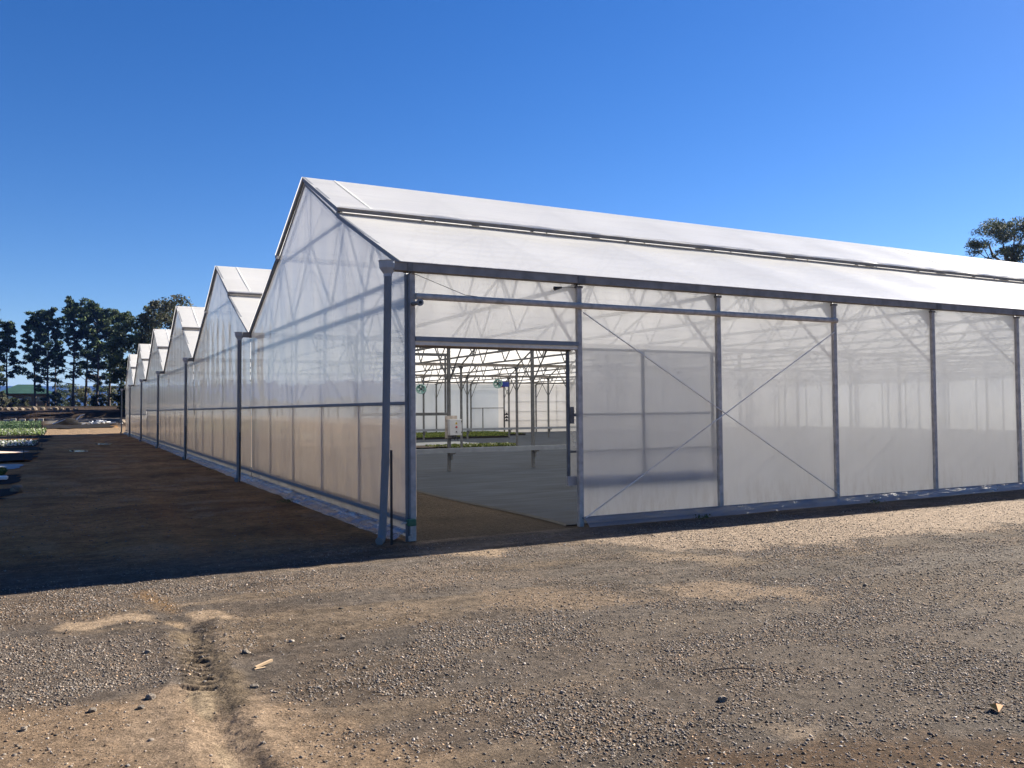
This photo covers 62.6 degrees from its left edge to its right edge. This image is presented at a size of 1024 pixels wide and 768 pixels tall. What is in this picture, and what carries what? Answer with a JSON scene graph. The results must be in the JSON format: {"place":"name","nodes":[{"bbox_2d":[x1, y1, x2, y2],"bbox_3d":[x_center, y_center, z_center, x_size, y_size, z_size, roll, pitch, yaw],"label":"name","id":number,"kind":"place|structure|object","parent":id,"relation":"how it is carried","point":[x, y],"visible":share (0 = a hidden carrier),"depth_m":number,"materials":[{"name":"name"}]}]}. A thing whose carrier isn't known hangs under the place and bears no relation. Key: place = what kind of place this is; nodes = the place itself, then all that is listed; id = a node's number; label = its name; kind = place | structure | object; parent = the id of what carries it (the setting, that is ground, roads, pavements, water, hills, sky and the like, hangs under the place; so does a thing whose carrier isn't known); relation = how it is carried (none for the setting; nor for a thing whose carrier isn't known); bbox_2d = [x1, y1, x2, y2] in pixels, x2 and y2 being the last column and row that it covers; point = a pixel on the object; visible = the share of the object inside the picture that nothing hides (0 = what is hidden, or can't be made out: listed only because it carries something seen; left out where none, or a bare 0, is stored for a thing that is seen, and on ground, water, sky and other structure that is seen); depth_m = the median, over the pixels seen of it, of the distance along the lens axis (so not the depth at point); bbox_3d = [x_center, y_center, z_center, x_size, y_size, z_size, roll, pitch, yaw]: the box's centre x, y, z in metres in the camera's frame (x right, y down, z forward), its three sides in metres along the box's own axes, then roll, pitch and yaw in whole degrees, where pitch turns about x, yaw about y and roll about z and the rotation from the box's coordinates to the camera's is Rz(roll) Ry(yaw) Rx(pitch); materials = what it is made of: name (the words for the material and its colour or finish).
{"place":"outdoors","nodes":[
{"label":"outdoors","id":0,"kind":"place"},
{"bbox_2d":[0,386,119,405],"bbox_3d":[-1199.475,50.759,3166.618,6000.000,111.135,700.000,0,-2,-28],"label":"hills","id":1,"kind":"structure","parent":0,"point":[50,388],"depth_m":3101.13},
{"bbox_2d":[0,405,1023,767],"bbox_3d":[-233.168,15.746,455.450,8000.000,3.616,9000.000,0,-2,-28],"label":"ground","id":2,"kind":"structure","parent":0,"point":[122,461],"depth_m":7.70,"materials":[{"name":"brown gravel"}]},
{"bbox_2d":[0,365,7,400],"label":"broad tree","id":3,"kind":"object","parent":2,"relation":"on","point":[4,380],"visible":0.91,"depth_m":133.55,"materials":[{"name":"green plant"}]},
{"bbox_2d":[0,467,7,475],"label":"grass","id":4,"kind":"structure","parent":2,"relation":"on","point":[4,470],"depth_m":26.40,"materials":[{"name":"green plant"}]},
{"bbox_2d":[0,391,11,406],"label":"shrub","id":5,"kind":"object","parent":2,"relation":"on","point":[4,401],"visible":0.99,"depth_m":130.84,"materials":[{"name":"green plant"}]},
{"bbox_2d":[0,488,18,498],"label":"ground bed","id":6,"kind":"object","parent":2,"relation":"on","point":[5,492],"visible":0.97,"depth_m":20.47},
{"bbox_2d":[0,464,22,468],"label":"ground bed","id":7,"kind":"object","parent":2,"relation":"on","point":[10,466],"visible":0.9,"depth_m":30.98,"materials":[{"name":"plastic"}]},
{"bbox_2d":[0,474,23,483],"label":"ground bed","id":8,"kind":"object","parent":2,"relation":"on","point":[12,479],"visible":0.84,"depth_m":24.19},
{"bbox_2d":[0,475,7,479],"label":"plant tray","id":9,"kind":"object","parent":8,"relation":"on","point":[5,477],"visible":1,"depth_m":24.05,"materials":[{"name":"white plastic"}]},
{"bbox_2d":[0,320,26,405],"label":"pine tree","id":10,"kind":"object","parent":2,"relation":"on","point":[8,343],"visible":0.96,"depth_m":140.70,"materials":[{"name":"green plant"}]},
{"bbox_2d":[0,451,27,452],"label":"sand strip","id":11,"kind":"object","parent":2,"relation":"on","point":[12,451],"visible":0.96,"depth_m":42.13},
{"bbox_2d":[8,398,21,406],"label":"shrub","id":12,"kind":"object","parent":2,"relation":"on","point":[15,401],"visible":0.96,"depth_m":133.08,"materials":[{"name":"green plant"}]},
{"bbox_2d":[10,485,23,491],"bbox_3d":[-12.288,2.631,20.900,0.302,0.241,0.359,0,-2,-29],"label":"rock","id":13,"kind":"object","parent":2,"relation":"on","point":[17,488],"visible":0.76,"depth_m":20.78,"materials":[{"name":"stone"}]},
{"bbox_2d":[0,428,37,446],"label":"plant bed","id":14,"kind":"object","parent":2,"relation":"on","point":[18,443],"visible":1,"depth_m":50.05,"materials":[{"name":"white plant"}]},
{"bbox_2d":[0,452,40,461],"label":"ground bed","id":15,"kind":"object","parent":2,"relation":"on","point":[12,456],"visible":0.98,"depth_m":36.50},
{"bbox_2d":[0,424,41,428],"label":"plant bed","id":16,"kind":"object","parent":2,"relation":"on","point":[12,426],"visible":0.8,"depth_m":85.57,"materials":[{"name":"green plant"}]},
{"bbox_2d":[0,420,41,424],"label":"plant bed","id":17,"kind":"object","parent":2,"relation":"on","point":[13,422],"visible":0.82,"depth_m":91.34,"materials":[{"name":"green plant"}]},
{"bbox_2d":[0,447,44,450],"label":"ground bed","id":18,"kind":"object","parent":2,"relation":"on","point":[19,448],"visible":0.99,"depth_m":45.69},
{"bbox_2d":[0,422,46,435],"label":"plant bed","id":19,"kind":"object","parent":2,"relation":"on","point":[22,431],"visible":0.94,"depth_m":75.96,"materials":[{"name":"green plant"}]},
{"bbox_2d":[20,726,27,731],"bbox_3d":[-3.014,2.132,5.200,0.042,0.037,0.052,0,-2,-23],"label":"stone","id":20,"kind":"object","parent":2,"relation":"on","point":[23,728],"visible":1,"depth_m":5.19,"materials":[{"name":"grey stone"}]},
{"bbox_2d":[20,398,28,406],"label":"shrub","id":21,"kind":"object","parent":2,"relation":"on","point":[25,402],"visible":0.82,"depth_m":136.46,"materials":[{"name":"green plant"}]},
{"bbox_2d":[0,439,50,441],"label":"ground bed","id":22,"kind":"object","parent":2,"relation":"on","point":[43,440],"visible":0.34,"depth_m":59.62,"materials":[{"name":"plant"}]},
{"bbox_2d":[0,435,51,438],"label":"ground bed","id":23,"kind":"object","parent":2,"relation":"on","point":[23,437],"visible":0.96,"depth_m":67.01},
{"bbox_2d":[0,384,53,405],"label":"house","id":24,"kind":"structure","parent":2,"relation":"on","point":[18,391],"depth_m":170.38,"materials":[{"name":"green metal"}]},
{"bbox_2d":[16,311,54,405],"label":"pine tree","id":25,"kind":"object","parent":2,"relation":"on","point":[31,357],"visible":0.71,"depth_m":143.66,"materials":[{"name":"green plant"}]},
{"bbox_2d":[25,307,73,405],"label":"pine tree","id":26,"kind":"object","parent":2,"relation":"on","point":[45,316],"visible":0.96,"depth_m":141.63,"materials":[{"name":"green plant"}]},
{"bbox_2d":[40,391,63,405],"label":"shrub","id":27,"kind":"object","parent":2,"relation":"on","point":[56,395],"visible":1,"depth_m":141.90,"materials":[{"name":"green plant"}]},
{"bbox_2d":[50,383,79,405],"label":"shrub","id":28,"kind":"object","parent":2,"relation":"on","point":[61,392],"visible":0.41,"depth_m":158.63,"materials":[{"name":"green plant"}]},
{"bbox_2d":[53,414,84,424],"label":"covered heap","id":29,"kind":"object","parent":2,"relation":"on","point":[67,421],"visible":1,"depth_m":93.44,"materials":[{"name":"black plastic"}]},
{"bbox_2d":[44,296,101,405],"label":"pine tree","id":30,"kind":"object","parent":2,"relation":"on","point":[72,309],"visible":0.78,"depth_m":144.97,"materials":[{"name":"green plant"}]},
{"bbox_2d":[62,383,84,405],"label":"shrub","id":31,"kind":"object","parent":2,"relation":"on","point":[81,398],"visible":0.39,"depth_m":166.17,"materials":[{"name":"green plant"}]},
{"bbox_2d":[69,450,86,451],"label":"puddle","id":32,"kind":"object","parent":2,"relation":"on","point":[77,450],"visible":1,"depth_m":42.76,"materials":[{"name":"liquid"}]},
{"bbox_2d":[43,424,113,428],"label":"plastic sheeting","id":33,"kind":"object","parent":2,"relation":"on","point":[78,426],"visible":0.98,"depth_m":90.15,"materials":[{"name":"plastic"}]},
{"bbox_2d":[68,388,95,405],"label":"shrub","id":34,"kind":"object","parent":2,"relation":"on","point":[91,393],"visible":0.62,"depth_m":157.32,"materials":[{"name":"green plant"}]},
{"bbox_2d":[63,302,107,405],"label":"pine tree","id":35,"kind":"object","parent":2,"relation":"on","point":[79,335],"visible":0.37,"depth_m":147.71,"materials":[{"name":"green plant"}]},
{"bbox_2d":[88,707,96,712],"bbox_3d":[-2.743,2.131,5.502,0.052,0.031,0.044,0,-2,-22],"label":"stone","id":36,"kind":"object","parent":2,"relation":"on","point":[92,709],"visible":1,"depth_m":5.49,"materials":[{"name":"grey stone"}]},
{"bbox_2d":[79,384,106,405],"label":"shrub","id":37,"kind":"object","parent":2,"relation":"on","point":[89,398],"visible":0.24,"depth_m":169.88,"materials":[{"name":"green plant"}]},
{"bbox_2d":[69,299,122,404],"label":"pine tree","id":38,"kind":"object","parent":2,"relation":"on","point":[91,309],"visible":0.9,"depth_m":145.05,"materials":[{"name":"green plant"}]},
{"bbox_2d":[90,394,107,405],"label":"shrub","id":39,"kind":"object","parent":2,"relation":"on","point":[100,401],"visible":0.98,"depth_m":141.13,"materials":[{"name":"green plant"}]},
{"bbox_2d":[83,420,122,423],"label":"scrap pile","id":40,"kind":"object","parent":2,"relation":"on","point":[98,421],"visible":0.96,"depth_m":94.45,"materials":[{"name":"white plastic"}]},
{"bbox_2d":[95,443,110,444],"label":"puddle","id":41,"kind":"object","parent":2,"relation":"on","point":[103,443],"visible":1,"depth_m":52.70,"materials":[{"name":"liquid"}]},
{"bbox_2d":[94,385,115,405],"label":"shrub","id":42,"kind":"object","parent":2,"relation":"on","point":[104,388],"visible":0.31,"depth_m":168.61,"materials":[{"name":"green plant"}]},
{"bbox_2d":[104,385,119,405],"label":"shrub","id":43,"kind":"object","parent":2,"relation":"on","point":[114,389],"visible":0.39,"depth_m":166.03,"materials":[{"name":"green plant"}]},
{"bbox_2d":[90,308,135,405],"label":"pine tree","id":44,"kind":"object","parent":2,"relation":"on","point":[113,314],"visible":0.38,"depth_m":147.51,"materials":[{"name":"green plant"}]},
{"bbox_2d":[106,310,136,386],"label":"pine tree","id":45,"kind":"object","parent":2,"relation":"on","point":[126,331],"visible":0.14,"depth_m":150.60,"materials":[{"name":"green plant"}]},
{"bbox_2d":[118,378,125,395],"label":"broad tree","id":46,"kind":"object","parent":2,"relation":"on","point":[121,384],"visible":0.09,"depth_m":136.05,"materials":[{"name":"green plant"}]},
{"bbox_2d":[105,312,158,410],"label":"broad tree","id":47,"kind":"object","parent":2,"relation":"on","point":[119,338],"visible":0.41,"depth_m":111.71,"materials":[{"name":"green plant"}]},
{"bbox_2d":[145,693,155,699],"bbox_3d":[-2.460,2.134,5.739,0.079,0.044,0.061,-2,-2,42],"label":"stone","id":48,"kind":"object","parent":2,"relation":"on","point":[150,696],"visible":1,"depth_m":5.72,"materials":[{"name":"grey stone"}]},
{"bbox_2d":[138,293,193,343],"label":"broad tree","id":49,"kind":"object","parent":2,"relation":"on","point":[164,314],"visible":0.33,"depth_m":110.44,"materials":[{"name":"green plant"}]},
{"bbox_2d":[185,426,185,459],"bbox_3d":[-13.262,2.449,34.229,0.034,1.470,0.039,-2,-2,42],"label":"star picket","id":50,"kind":"object","parent":2,"relation":"on","point":[185,442],"visible":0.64,"depth_m":34.22,"materials":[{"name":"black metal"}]},
{"bbox_2d":[239,432,239,481],"bbox_3d":[-7.504,2.072,23.221,0.034,1.470,0.039,-2,-2,42],"label":"star picket","id":51,"kind":"object","parent":2,"relation":"on","point":[239,456],"visible":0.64,"depth_m":23.21,"materials":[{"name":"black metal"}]},
{"bbox_2d":[242,649,249,653],"bbox_3d":[-2.150,2.164,6.804,0.064,0.039,0.049,-2,-2,37],"label":"stone","id":52,"kind":"object","parent":2,"relation":"on","point":[245,651],"visible":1,"depth_m":6.79,"materials":[{"name":"grey stone"}]},
{"bbox_2d":[250,684,258,688],"bbox_3d":[-1.809,2.125,5.911,0.065,0.036,0.049,0,-2,-7],"label":"stone","id":53,"kind":"object","parent":2,"relation":"on","point":[254,686],"visible":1,"depth_m":5.90,"materials":[{"name":"grey stone"}]},
{"bbox_2d":[254,659,272,669],"bbox_3d":[-1.879,2.135,6.396,0.072,0.037,0.190,-2,-2,33],"label":"wood scrap","id":54,"kind":"object","parent":2,"relation":"on","point":[256,667],"visible":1,"depth_m":6.39,"materials":[{"name":"beige wood"}]},
{"bbox_2d":[390,450,392,544],"bbox_3d":[-1.746,1.696,12.212,0.034,1.470,0.039,-2,-2,42],"label":"star picket","id":55,"kind":"object","parent":2,"relation":"on","point":[391,500],"visible":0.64,"depth_m":12.20,"materials":[{"name":"black metal"}]},
{"bbox_2d":[425,442,515,447],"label":"weeds","id":56,"kind":"object","parent":2,"relation":"on","point":[490,444],"visible":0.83,"depth_m":43.37,"materials":[{"name":"green plant"}]},
{"bbox_2d":[120,177,1023,544],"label":"greenhouse","id":57,"kind":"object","parent":2,"relation":"on","point":[670,371],"visible":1,"depth_m":16.97,"materials":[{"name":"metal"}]},
{"bbox_2d":[401,518,415,540],"bbox_3d":[-1.521,2.146,12.378,0.221,0.315,0.111,0,-2,-28],"label":"curtain winch","id":58,"kind":"object","parent":57,"relation":"attached to","point":[410,522],"visible":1,"depth_m":12.37,"materials":[{"name":"metal"}]},
{"bbox_2d":[416,378,426,393],"bbox_3d":[-4.821,0.097,44.769,0.520,0.870,0.400,-1,-2,2],"label":"circulation fan","id":59,"kind":"object","parent":57,"relation":"hanging from","point":[421,389],"visible":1,"depth_m":44.72},
{"bbox_2d":[445,416,461,439],"bbox_3d":[-1.814,1.379,26.192,0.470,0.787,0.275,0,-2,-28],"label":"control box","id":60,"kind":"object","parent":57,"relation":"attached to","point":[453,427],"visible":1,"depth_m":26.16,"materials":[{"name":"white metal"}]},
{"bbox_2d":[493,379,508,387],"bbox_3d":[-0.619,-0.183,47.003,1.045,0.870,0.653,0,-2,-28],"label":"circulation fan","id":61,"kind":"object","parent":57,"relation":"hanging from","point":[501,384],"visible":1,"depth_m":46.89},
{"bbox_2d":[565,350,576,485],"bbox_3d":[2.321,0.546,14.720,3.150,2.305,0.121,0,-2,-28],"label":"sliding door","id":62,"kind":"structure","parent":57,"relation":"in","point":[571,480],"depth_m":14.01,"materials":[{"name":"metal"}]},
{"bbox_2d":[154,431,1005,525],"bbox_3d":[13.601,3.253,48.503,59.649,0.026,49.496,0,-2,-28],"label":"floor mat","id":63,"kind":"object","parent":2,"relation":"on","point":[513,482],"visible":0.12,"depth_m":23.81,"materials":[{"name":"grey concrete"}]},
{"bbox_2d":[416,445,446,447],"bbox_3d":[-4.348,3.162,42.767,1.800,0.050,2.200,0,-2,-28],"label":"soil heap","id":64,"kind":"object","parent":63,"relation":"on","point":[421,446],"visible":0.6,"depth_m":42.18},
{"bbox_2d":[416,441,472,445],"bbox_3d":[-3.873,3.281,46.173,4.200,0.031,4.600,0,-2,-28],"label":"plastic sheet","id":65,"kind":"object","parent":63,"relation":"on","point":[436,443],"visible":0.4,"depth_m":46.78,"materials":[{"name":"white plastic"}]},
{"bbox_2d":[416,433,507,439],"bbox_3d":[-5.218,3.498,56.052,9.828,0.294,2.763,0,-2,-28],"label":"seedling bed","id":66,"kind":"object","parent":63,"relation":"on","point":[431,437],"visible":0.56,"depth_m":55.99,"materials":[{"name":"green plant"}]},
{"bbox_2d":[416,431,525,435],"bbox_3d":[-6.215,3.661,61.447,13.011,0.304,6.262,0,-2,-28],"label":"seedling bed","id":67,"kind":"object","parent":63,"relation":"on","point":[471,432],"visible":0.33,"depth_m":61.61,"materials":[{"name":"green plant"}]},
{"bbox_2d":[504,410,507,430],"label":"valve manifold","id":68,"kind":"object","parent":63,"relation":"on","point":[504,418],"visible":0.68,"depth_m":68.99,"materials":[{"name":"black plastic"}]},
{"bbox_2d":[693,514,711,518],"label":"weeds","id":69,"kind":"object","parent":2,"relation":"on","point":[705,515],"visible":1,"depth_m":14.62,"materials":[{"name":"green plant"}]},
{"bbox_2d":[718,695,727,701],"bbox_3d":[1.405,2.102,5.619,0.068,0.048,0.058,-1,-2,6],"label":"stone","id":70,"kind":"object","parent":2,"relation":"on","point":[722,698],"visible":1,"depth_m":5.60,"materials":[{"name":"grey stone"}]},
{"bbox_2d":[711,667,755,670],"bbox_3d":[1.631,2.098,6.203,0.332,0.018,0.016,0,-2,-3],"label":"twig","id":71,"kind":"object","parent":2,"relation":"on","point":[733,668],"visible":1,"depth_m":6.20,"materials":[{"name":"brown wood"}]},
{"bbox_2d":[963,216,1023,262],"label":"gum tree","id":72,"kind":"object","parent":2,"relation":"on","point":[1000,231],"visible":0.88,"depth_m":79.22,"materials":[{"name":"green plant"}]},
{"bbox_2d":[988,703,1002,711],"bbox_3d":[3.086,2.055,5.370,0.082,0.038,0.069,1,-2,-37],"label":"leaf","id":73,"kind":"object","parent":2,"relation":"on","point":[996,706],"visible":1,"depth_m":5.36,"materials":[{"name":"yellow plant"}]},
{"bbox_2d":[0,0,1023,385],"label":"sky","id":74,"kind":"structure","parent":0,"point":[148,147],"materials":[{"name":"blue"}]}
]}

